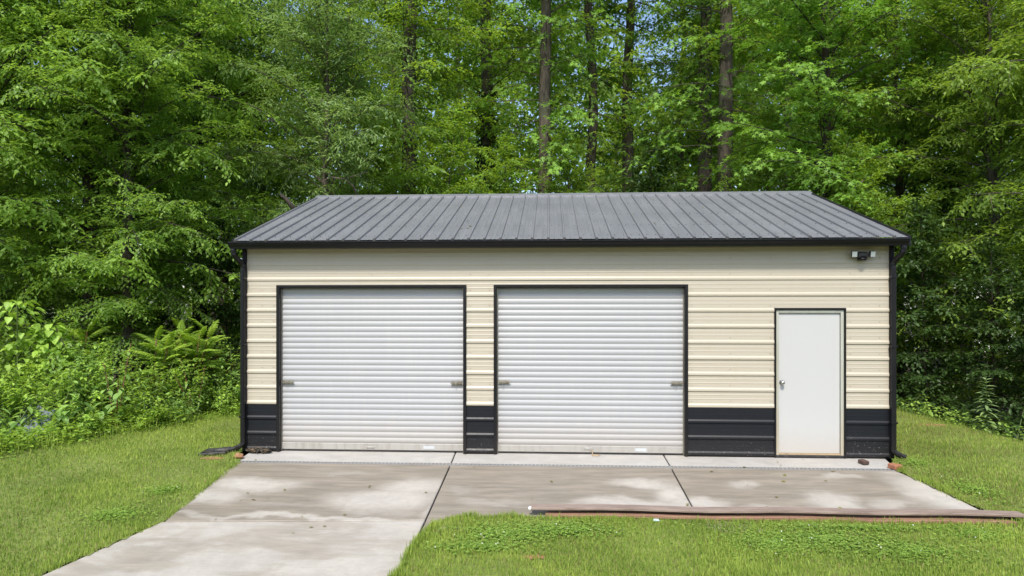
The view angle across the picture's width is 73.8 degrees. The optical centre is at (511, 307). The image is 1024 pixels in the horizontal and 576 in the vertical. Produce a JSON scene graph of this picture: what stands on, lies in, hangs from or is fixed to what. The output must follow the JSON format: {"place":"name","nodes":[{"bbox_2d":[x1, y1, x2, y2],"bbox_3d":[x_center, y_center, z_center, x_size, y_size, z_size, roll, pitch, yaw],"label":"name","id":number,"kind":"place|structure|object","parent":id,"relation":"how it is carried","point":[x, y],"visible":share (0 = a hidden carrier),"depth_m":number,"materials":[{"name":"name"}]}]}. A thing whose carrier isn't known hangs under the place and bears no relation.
{"place":"outdoors","nodes":[
{"label":"outdoors","id":0,"kind":"place"},
{"bbox_2d":[0,410,243,575],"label":"lawn","id":1,"kind":"structure","parent":0,"point":[158,518],"depth_m":8.25,"materials":[{"name":"plant"}]},
{"bbox_2d":[34,396,105,442],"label":"bush","id":2,"kind":"object","parent":1,"relation":"on","point":[91,422],"visible":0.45,"depth_m":10.87,"materials":[{"name":"green plant"}]},
{"bbox_2d":[0,396,239,460],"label":"groundcover","id":3,"kind":"object","parent":1,"relation":"on","point":[30,433],"visible":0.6,"depth_m":10.54,"materials":[{"name":"green plant"}]},
{"bbox_2d":[0,406,239,456],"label":"tall grass","id":4,"kind":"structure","parent":1,"relation":"on","point":[119,430],"depth_m":10.75,"materials":[{"name":"green plant"}]},
{"bbox_2d":[99,381,171,429],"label":"bush","id":5,"kind":"object","parent":1,"relation":"on","point":[134,409],"visible":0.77,"depth_m":11.73,"materials":[{"name":"green plant"}]},
{"bbox_2d":[34,461,237,575],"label":"grass fringe","id":6,"kind":"object","parent":1,"relation":"on","point":[208,484],"depth_m":7.18,"materials":[{"name":"green plant"}]},
{"bbox_2d":[143,391,207,424],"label":"bush","id":7,"kind":"object","parent":1,"relation":"on","point":[179,407],"visible":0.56,"depth_m":12.26,"materials":[{"name":"green plant"}]},
{"bbox_2d":[196,381,239,416],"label":"bush","id":8,"kind":"object","parent":1,"relation":"on","point":[224,399],"visible":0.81,"depth_m":13.37,"materials":[{"name":"green plant"}]},
{"bbox_2d":[1,320,1023,575],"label":"ground","id":9,"kind":"structure","parent":0,"point":[455,452],"depth_m":21.53,"materials":[{"name":"green plant"}]},
{"bbox_2d":[0,388,47,445],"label":"broadleaf weed","id":10,"kind":"object","parent":9,"relation":"on","point":[21,420],"visible":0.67,"depth_m":10.75,"materials":[{"name":"green plant"}]},
{"bbox_2d":[0,369,50,432],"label":"bush","id":11,"kind":"object","parent":9,"relation":"on","point":[15,399],"visible":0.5,"depth_m":11.28,"materials":[{"name":"green plant"}]},
{"bbox_2d":[0,404,54,435],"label":"tarp","id":12,"kind":"object","parent":9,"relation":"on","point":[34,418],"visible":0.28,"depth_m":11.35,"materials":[{"name":"plastic"}]},
{"bbox_2d":[0,299,58,410],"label":"vine","id":13,"kind":"object","parent":9,"relation":"on","point":[8,306],"visible":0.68,"depth_m":12.62,"materials":[{"name":"green plant"}]},
{"bbox_2d":[0,407,64,444],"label":"broadleaf weed","id":14,"kind":"object","parent":9,"relation":"on","point":[9,420],"visible":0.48,"depth_m":10.68,"materials":[{"name":"green plant"}]},
{"bbox_2d":[0,352,78,424],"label":"bush","id":15,"kind":"object","parent":9,"relation":"on","point":[33,389],"visible":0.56,"depth_m":11.54,"materials":[{"name":"green plant"}]},
{"bbox_2d":[0,179,79,407],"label":"sapling","id":16,"kind":"object","parent":9,"relation":"on","point":[49,312],"visible":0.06,"depth_m":18.25,"materials":[{"name":"green plant"}]},
{"bbox_2d":[16,322,77,407],"bbox_3d":[-8.781,1.274,12.871,1.172,2.008,1.124,0,0,-34],"label":"vine","id":17,"kind":"object","parent":9,"relation":"on","point":[59,333],"visible":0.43,"depth_m":12.73,"materials":[{"name":"green plant"}]},
{"bbox_2d":[45,387,81,440],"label":"broadleaf weed","id":18,"kind":"object","parent":9,"relation":"on","point":[63,417],"visible":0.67,"depth_m":10.78,"materials":[{"name":"green plant"}]},
{"bbox_2d":[25,318,118,424],"bbox_3d":[-8.511,1.237,13.197,1.607,2.048,1.348,0,0,-39],"label":"sumac shrub","id":19,"kind":"object","parent":9,"relation":"on","point":[80,335],"visible":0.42,"depth_m":13.21,"materials":[{"name":"green plant"}]},
{"bbox_2d":[0,0,151,397],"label":"elm tree","id":20,"kind":"object","parent":9,"relation":"on","point":[11,159],"visible":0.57,"depth_m":14.02,"materials":[{"name":"green plant"}]},
{"bbox_2d":[36,343,117,428],"bbox_3d":[-7.804,1.392,12.260,1.306,1.507,1.484,0,0,-29],"label":"bush","id":21,"kind":"object","parent":9,"relation":"on","point":[80,368],"visible":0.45,"depth_m":12.17,"materials":[{"name":"green plant"}]},
{"bbox_2d":[0,0,161,405],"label":"elm tree","id":22,"kind":"object","parent":9,"relation":"on","point":[40,177],"visible":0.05,"depth_m":21.10,"materials":[{"name":"green plant"}]},
{"bbox_2d":[63,368,113,435],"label":"broadleaf weed","id":23,"kind":"object","parent":9,"relation":"on","point":[100,412],"visible":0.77,"depth_m":11.09,"materials":[{"name":"green plant"}]},
{"bbox_2d":[50,338,149,423],"bbox_3d":[-7.455,1.341,12.245,1.518,1.608,1.349,0,0,3],"label":"bush","id":24,"kind":"object","parent":9,"relation":"on","point":[93,403],"visible":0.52,"depth_m":12.18,"materials":[{"name":"green plant"}]},
{"bbox_2d":[99,343,135,427],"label":"broadleaf weed","id":25,"kind":"object","parent":9,"relation":"on","point":[118,395],"visible":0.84,"depth_m":11.67,"materials":[{"name":"green plant"}]},
{"bbox_2d":[32,0,214,378],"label":"forest tree","id":26,"kind":"object","parent":9,"relation":"on","point":[120,164],"visible":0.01,"depth_m":26.82,"materials":[{"name":"green plant"}]},
{"bbox_2d":[80,349,168,424],"bbox_3d":[-7.058,1.454,12.380,1.356,1.380,1.372,0,0,41],"label":"bush","id":27,"kind":"object","parent":9,"relation":"on","point":[127,388],"visible":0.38,"depth_m":12.33,"materials":[{"name":"green plant"}]},
{"bbox_2d":[55,175,213,402],"bbox_3d":[-10.175,-0.252,19.317,3.856,7.096,4.183,0,0,28],"label":"sapling","id":28,"kind":"object","parent":9,"relation":"on","point":[164,317],"visible":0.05,"depth_m":18.87,"materials":[{"name":"green plant"}]},
{"bbox_2d":[0,0,281,410],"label":"elm tree","id":29,"kind":"object","parent":9,"relation":"on","point":[127,26],"visible":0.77,"depth_m":14.37,"materials":[{"name":"green plant"}]},
{"bbox_2d":[0,0,290,400],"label":"elm tree","id":30,"kind":"object","parent":9,"relation":"on","point":[86,181],"visible":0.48,"depth_m":14.96,"materials":[{"name":"green plant"}]},
{"bbox_2d":[119,352,173,417],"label":"broadleaf weed","id":31,"kind":"object","parent":9,"relation":"on","point":[162,383],"visible":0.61,"depth_m":12.07,"materials":[{"name":"green plant"}]},
{"bbox_2d":[119,357,202,416],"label":"bush","id":32,"kind":"object","parent":9,"relation":"on","point":[168,389],"visible":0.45,"depth_m":12.90,"materials":[{"name":"green plant"}]},
{"bbox_2d":[129,319,197,399],"bbox_3d":[-6.872,1.194,13.442,1.409,1.899,1.281,0,0,-37],"label":"sumac shrub","id":33,"kind":"object","parent":9,"relation":"on","point":[160,347],"visible":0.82,"depth_m":13.32,"materials":[{"name":"green plant"}]},
{"bbox_2d":[9,0,347,401],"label":"elm tree","id":34,"kind":"object","parent":9,"relation":"on","point":[243,89],"visible":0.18,"depth_m":19.11,"materials":[{"name":"green plant"}]},
{"bbox_2d":[136,346,231,416],"bbox_3d":[-6.503,1.419,13.351,1.495,1.452,1.674,0,0,15],"label":"bush","id":35,"kind":"object","parent":9,"relation":"on","point":[196,383],"visible":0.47,"depth_m":13.20,"materials":[{"name":"green plant"}]},
{"bbox_2d":[173,359,206,418],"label":"broadleaf weed","id":36,"kind":"object","parent":9,"relation":"on","point":[190,398],"visible":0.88,"depth_m":12.95,"materials":[{"name":"green plant"}]},
{"bbox_2d":[161,317,230,401],"bbox_3d":[-6.580,1.164,14.026,1.400,1.959,1.795,0,0,-33],"label":"sumac shrub","id":37,"kind":"object","parent":9,"relation":"on","point":[206,348],"visible":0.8,"depth_m":13.80,"materials":[{"name":"green plant"}]},
{"bbox_2d":[153,200,249,392],"bbox_3d":[-7.257,-0.018,16.925,2.892,5.322,3.137,0,0,-43],"label":"sapling","id":38,"kind":"object","parent":9,"relation":"on","point":[226,309],"visible":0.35,"depth_m":16.81,"materials":[{"name":"green plant"}]},
{"bbox_2d":[174,345,239,412],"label":"bush","id":39,"kind":"object","parent":9,"relation":"on","point":[213,387],"visible":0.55,"depth_m":13.81,"materials":[{"name":"green plant"}]},
{"bbox_2d":[177,339,239,401],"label":"bush","id":40,"kind":"object","parent":9,"relation":"on","point":[223,368],"visible":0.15,"depth_m":15.91,"materials":[{"name":"green plant"}]},
{"bbox_2d":[204,338,239,404],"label":"bush","id":41,"kind":"object","parent":9,"relation":"on","point":[225,378],"visible":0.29,"depth_m":14.21,"materials":[{"name":"green plant"}]},
{"bbox_2d":[136,0,330,388],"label":"forest tree","id":42,"kind":"object","parent":9,"relation":"on","point":[203,40],"visible":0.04,"depth_m":26.53,"materials":[{"name":"green plant"}]},
{"bbox_2d":[167,0,363,322],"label":"young tree","id":43,"kind":"object","parent":9,"relation":"on","point":[276,60],"visible":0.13,"depth_m":21.05,"materials":[{"name":"green plant"}]},
{"bbox_2d":[221,134,329,352],"bbox_3d":[-6.683,-1.150,20.611,4.094,8.224,3.688,0,0,-35],"label":"sapling","id":44,"kind":"object","parent":9,"relation":"on","point":[278,183],"visible":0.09,"depth_m":20.31,"materials":[{"name":"green plant"}]},
{"bbox_2d":[210,0,423,231],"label":"young tree","id":45,"kind":"object","parent":9,"relation":"on","point":[333,137],"visible":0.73,"depth_m":17.42,"materials":[{"name":"green plant"}]},
{"bbox_2d":[282,0,360,202],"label":"forest tree","id":46,"kind":"object","parent":9,"relation":"on","point":[316,104],"visible":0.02,"depth_m":48.38,"materials":[{"name":"green plant"}]},
{"bbox_2d":[268,0,434,198],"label":"forest tree","id":47,"kind":"object","parent":9,"relation":"on","point":[358,90],"visible":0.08,"depth_m":29.22,"materials":[{"name":"green plant"}]},
{"bbox_2d":[307,106,424,194],"bbox_3d":[-4.428,-1.703,21.023,4.432,8.902,3.992,0,0,36],"label":"sapling","id":48,"kind":"object","parent":9,"relation":"on","point":[378,176],"visible":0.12,"depth_m":20.70,"materials":[{"name":"green plant"}]},
{"bbox_2d":[312,0,462,194],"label":"forest tree","id":49,"kind":"object","parent":9,"relation":"on","point":[385,97],"visible":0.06,"depth_m":41.42,"materials":[{"name":"green plant"}]},
{"bbox_2d":[302,0,521,194],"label":"forest tree","id":50,"kind":"object","parent":9,"relation":"on","point":[407,132],"visible":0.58,"depth_m":21.59,"materials":[{"name":"green plant"}]},
{"bbox_2d":[328,0,508,194],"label":"forest tree","id":51,"kind":"object","parent":9,"relation":"on","point":[441,58],"visible":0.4,"depth_m":22.73,"materials":[{"name":"green plant"}]},
{"bbox_2d":[398,96,496,193],"bbox_3d":[-2.088,-1.933,21.360,4.122,9.192,4.576,0,0,17],"label":"sapling","id":52,"kind":"object","parent":9,"relation":"on","point":[452,131],"visible":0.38,"depth_m":21.16,"materials":[{"name":"green plant"}]},
{"bbox_2d":[365,0,564,193],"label":"forest tree","id":53,"kind":"object","parent":9,"relation":"on","point":[485,140],"visible":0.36,"depth_m":25.41,"materials":[{"name":"green plant"}]},
{"bbox_2d":[416,0,526,193],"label":"forest tree","id":54,"kind":"object","parent":9,"relation":"on","point":[460,101],"visible":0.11,"depth_m":39.04,"materials":[{"name":"green plant"}]},
{"bbox_2d":[424,0,533,193],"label":"forest tree","id":55,"kind":"object","parent":9,"relation":"on","point":[499,93],"visible":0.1,"depth_m":46.59,"materials":[{"name":"green plant"}]},
{"bbox_2d":[465,130,557,193],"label":"sapling","id":56,"kind":"object","parent":9,"relation":"on","point":[501,172],"visible":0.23,"depth_m":22.46,"materials":[{"name":"green plant"}]},
{"bbox_2d":[1,0,1022,351],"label":"wood","id":57,"kind":"object","parent":9,"relation":"on","point":[619,48],"visible":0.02,"depth_m":57.29,"materials":[{"name":"green plant"}]},
{"bbox_2d":[435,0,643,193],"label":"forest tree","id":58,"kind":"object","parent":9,"relation":"on","point":[544,137],"visible":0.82,"depth_m":22.75,"materials":[{"name":"green plant"}]},
{"bbox_2d":[479,0,638,192],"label":"forest tree","id":59,"kind":"object","parent":9,"relation":"on","point":[531,78],"visible":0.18,"depth_m":33.24,"materials":[{"name":"green plant"}]},
{"bbox_2d":[539,129,604,192],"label":"sapling","id":60,"kind":"object","parent":9,"relation":"on","point":[581,184],"visible":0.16,"depth_m":21.80,"materials":[{"name":"green plant"}]},
{"bbox_2d":[518,0,675,192],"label":"forest tree","id":61,"kind":"object","parent":9,"relation":"on","point":[591,89],"visible":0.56,"depth_m":24.91,"materials":[{"name":"green plant"}]},
{"bbox_2d":[580,103,658,192],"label":"forest tree","id":62,"kind":"object","parent":9,"relation":"on","point":[607,186],"visible":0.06,"depth_m":46.57,"materials":[{"name":"green plant"}]},
{"bbox_2d":[537,0,738,192],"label":"forest tree","id":63,"kind":"object","parent":9,"relation":"on","point":[627,146],"visible":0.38,"depth_m":26.55,"materials":[{"name":"green plant"}]},
{"bbox_2d":[610,130,701,192],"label":"sapling","id":64,"kind":"object","parent":9,"relation":"on","point":[641,185],"visible":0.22,"depth_m":21.88,"materials":[{"name":"green plant"}]},
{"bbox_2d":[616,0,748,191],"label":"forest tree","id":65,"kind":"object","parent":9,"relation":"on","point":[681,156],"visible":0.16,"depth_m":31.90,"materials":[{"name":"green plant"}]},
{"bbox_2d":[588,0,813,192],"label":"forest tree","id":66,"kind":"object","parent":9,"relation":"on","point":[708,58],"visible":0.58,"depth_m":23.40,"materials":[{"name":"green plant"}]},
{"bbox_2d":[613,1,792,191],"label":"forest tree","id":67,"kind":"object","parent":9,"relation":"on","point":[695,120],"visible":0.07,"depth_m":32.19,"materials":[{"name":"green plant"}]},
{"bbox_2d":[640,0,781,191],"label":"forest tree","id":68,"kind":"object","parent":9,"relation":"on","point":[712,73],"visible":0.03,"depth_m":38.40,"materials":[{"name":"green plant"}]},
{"bbox_2d":[617,0,822,191],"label":"forest tree","id":69,"kind":"object","parent":9,"relation":"on","point":[726,101],"visible":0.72,"depth_m":21.55,"materials":[{"name":"green plant"}]},
{"bbox_2d":[712,106,820,191],"bbox_3d":[7.921,-1.807,20.987,4.432,8.902,3.992,0,0,32],"label":"sapling","id":70,"kind":"object","parent":9,"relation":"on","point":[758,184],"visible":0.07,"depth_m":20.84,"materials":[{"name":"green plant"}]},
{"bbox_2d":[732,0,818,190],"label":"forest tree","id":71,"kind":"object","parent":9,"relation":"on","point":[763,98],"visible":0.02,"depth_m":45.43,"materials":[{"name":"green plant"}]},
{"bbox_2d":[732,0,866,191],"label":"forest tree","id":72,"kind":"object","parent":9,"relation":"on","point":[778,71],"visible":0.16,"depth_m":26.96,"materials":[{"name":"green plant"}]},
{"bbox_2d":[733,0,887,192],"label":"forest tree","id":73,"kind":"object","parent":9,"relation":"on","point":[783,84],"visible":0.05,"depth_m":29.49,"materials":[{"name":"green plant"}]},
{"bbox_2d":[714,0,942,206],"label":"forest tree","id":74,"kind":"object","parent":9,"relation":"on","point":[808,76],"visible":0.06,"depth_m":27.71,"materials":[{"name":"green plant"}]},
{"bbox_2d":[685,0,991,283],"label":"sweetgum tree","id":75,"kind":"object","parent":9,"relation":"on","point":[821,31],"visible":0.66,"depth_m":17.63,"materials":[{"name":"green plant"}]},
{"bbox_2d":[813,129,924,365],"bbox_3d":[8.581,-1.004,17.105,3.124,6.966,3.468,0,0,13],"label":"sapling","id":76,"kind":"object","parent":9,"relation":"on","point":[857,150],"visible":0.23,"depth_m":16.76,"materials":[{"name":"green plant"}]},
{"bbox_2d":[748,0,1023,398],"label":"hornbeam tree","id":77,"kind":"object","parent":9,"relation":"on","point":[895,121],"visible":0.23,"depth_m":18.80,"materials":[{"name":"green plant"}]},
{"bbox_2d":[792,0,1023,432],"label":"hornbeam tree","id":78,"kind":"object","parent":9,"relation":"on","point":[990,166],"visible":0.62,"depth_m":16.42,"materials":[{"name":"green plant"}]},
{"bbox_2d":[897,373,963,420],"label":"bush","id":79,"kind":"object","parent":9,"relation":"on","point":[910,393],"visible":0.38,"depth_m":15.00,"materials":[{"name":"green plant"}]},
{"bbox_2d":[885,197,990,418],"bbox_3d":[9.260,0.206,15.651,2.988,5.500,3.241,0,0,32],"label":"sapling","id":80,"kind":"object","parent":9,"relation":"on","point":[919,275],"visible":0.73,"depth_m":15.36,"materials":[{"name":"green plant"}]},
{"bbox_2d":[860,0,1023,350],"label":"forest tree","id":81,"kind":"object","parent":9,"relation":"on","point":[931,109],"visible":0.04,"depth_m":34.13,"materials":[{"name":"green plant"}]},
{"bbox_2d":[888,143,1022,421],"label":"sapling","id":82,"kind":"object","parent":9,"relation":"on","point":[914,187],"visible":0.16,"depth_m":18.31,"materials":[{"name":"green plant"}]},
{"bbox_2d":[891,0,1022,384],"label":"forest tree","id":83,"kind":"object","parent":9,"relation":"on","point":[955,57],"visible":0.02,"depth_m":26.96,"materials":[{"name":"green plant"}]},
{"bbox_2d":[909,0,1023,413],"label":"elm tree","id":84,"kind":"object","parent":9,"relation":"on","point":[1012,260],"visible":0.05,"depth_m":22.07,"materials":[{"name":"green plant"}]},
{"bbox_2d":[933,392,1003,432],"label":"bush","id":85,"kind":"object","parent":9,"relation":"on","point":[960,413],"visible":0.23,"depth_m":14.31,"materials":[{"name":"green plant"}]},
{"bbox_2d":[914,236,1023,433],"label":"sapling","id":86,"kind":"object","parent":9,"relation":"on","point":[971,320],"visible":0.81,"depth_m":14.43,"materials":[{"name":"green plant"}]},
{"bbox_2d":[919,0,1023,423],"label":"hornbeam tree","id":87,"kind":"object","parent":9,"relation":"on","point":[1011,184],"visible":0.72,"depth_m":14.62,"materials":[{"name":"green plant"}]},
{"bbox_2d":[970,280,1023,433],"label":"sapling","id":88,"kind":"object","parent":9,"relation":"on","point":[1020,340],"visible":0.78,"depth_m":13.77,"materials":[{"name":"green plant"}]},
{"bbox_2d":[970,411,1023,439],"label":"bush","id":89,"kind":"object","parent":9,"relation":"on","point":[1007,418],"visible":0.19,"depth_m":13.36,"materials":[{"name":"green plant"}]},
{"bbox_2d":[16,0,1021,319],"label":"sky","id":90,"kind":"structure","parent":0,"point":[623,1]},
{"bbox_2d":[43,450,1022,575],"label":"driveway","id":91,"kind":"structure","parent":0,"point":[376,527],"depth_m":7.92,"materials":[{"name":"concrete"}]},
{"bbox_2d":[237,461,895,470],"bbox_3d":[0.615,2.143,9.077,8.770,0.091,0.077,0,0,3],"label":"trench drain","id":92,"kind":"object","parent":91,"relation":"on","point":[615,466],"visible":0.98,"depth_m":9.06,"materials":[{"name":"grey concrete"}]},
{"bbox_2d":[545,511,1016,524],"bbox_3d":[2.792,2.233,7.252,4.866,0.044,0.156,0,0,3],"label":"board","id":93,"kind":"object","parent":91,"relation":"on","point":[688,516],"visible":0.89,"depth_m":7.23,"materials":[{"name":"brown wood"}]},
{"bbox_2d":[554,510,1002,517],"bbox_3d":[2.787,2.200,7.353,4.770,0.038,0.146,0,0,3],"label":"board","id":94,"kind":"object","parent":93,"relation":"on","point":[808,514],"visible":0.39,"depth_m":7.26,"materials":[{"name":"brown wood"}]},
{"bbox_2d":[531,504,1023,517],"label":"board","id":95,"kind":"object","parent":94,"relation":"on","point":[817,510],"visible":1,"depth_m":7.26,"materials":[{"name":"brown wood"}]},
{"bbox_2d":[228,191,910,458],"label":"garage","id":96,"kind":"structure","parent":0,"point":[750,324],"depth_m":9.72,"materials":[{"name":"beige metal"}]},
{"bbox_2d":[276,285,465,453],"bbox_3d":[-2.025,0.884,9.863,2.762,2.412,0.157,0,0,3],"label":"roll up door","id":97,"kind":"structure","parent":96,"relation":"in","point":[359,367],"depth_m":9.88,"materials":[{"name":"white metal"}]},
{"bbox_2d":[494,284,687,455],"bbox_3d":[1.104,0.884,9.671,2.728,2.412,0.195,0,0,3],"label":"roll up door","id":98,"kind":"structure","parent":96,"relation":"in","point":[579,369],"depth_m":9.71,"materials":[{"name":"white metal"}]},
{"bbox_2d":[774,308,845,457],"bbox_3d":[4.132,1.044,9.493,0.972,2.075,0.139,0,0,3],"label":"entry door","id":99,"kind":"structure","parent":96,"relation":"in","point":[810,343],"depth_m":9.49,"materials":[{"name":"white paint"}]},
{"bbox_2d":[387,510,1023,575],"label":"lawn","id":100,"kind":"structure","parent":0,"point":[553,561],"depth_m":6.39,"materials":[{"name":"plant"}]},
{"bbox_2d":[387,509,535,575],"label":"grass fringe","id":101,"kind":"object","parent":100,"relation":"on","point":[412,546],"depth_m":6.75,"materials":[{"name":"green plant"}]},
{"bbox_2d":[65,456,1023,573],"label":"clover","id":102,"kind":"object","parent":100,"relation":"on","point":[903,548],"depth_m":6.77,"materials":[{"name":"green plant"}]},
{"bbox_2d":[535,512,1021,525],"bbox_3d":[2.848,2.221,7.155,5.210,0.105,0.182,0,0,2],"label":"grass fringe","id":103,"kind":"object","parent":100,"relation":"on","point":[741,519],"depth_m":7.16,"materials":[{"name":"green plant"}]},
{"bbox_2d":[892,409,1023,519],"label":"lawn","id":104,"kind":"structure","parent":0,"point":[977,461],"depth_m":8.83,"materials":[{"name":"plant"}]},
{"bbox_2d":[895,464,1020,518],"bbox_3d":[5.115,2.122,8.050,0.296,0.251,1.823,0,0,-16],"label":"grass fringe","id":105,"kind":"object","parent":104,"relation":"on","point":[939,487],"depth_m":8.01,"materials":[{"name":"green plant"}]},
{"bbox_2d":[897,399,1023,441],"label":"groundcover","id":106,"kind":"object","parent":104,"relation":"on","point":[964,418],"visible":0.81,"depth_m":11.78,"materials":[{"name":"green plant"}]},
{"bbox_2d":[970,377,1000,432],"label":"tall weed","id":107,"kind":"object","parent":104,"relation":"on","point":[986,408],"visible":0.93,"depth_m":11.27,"materials":[{"name":"green plant"}]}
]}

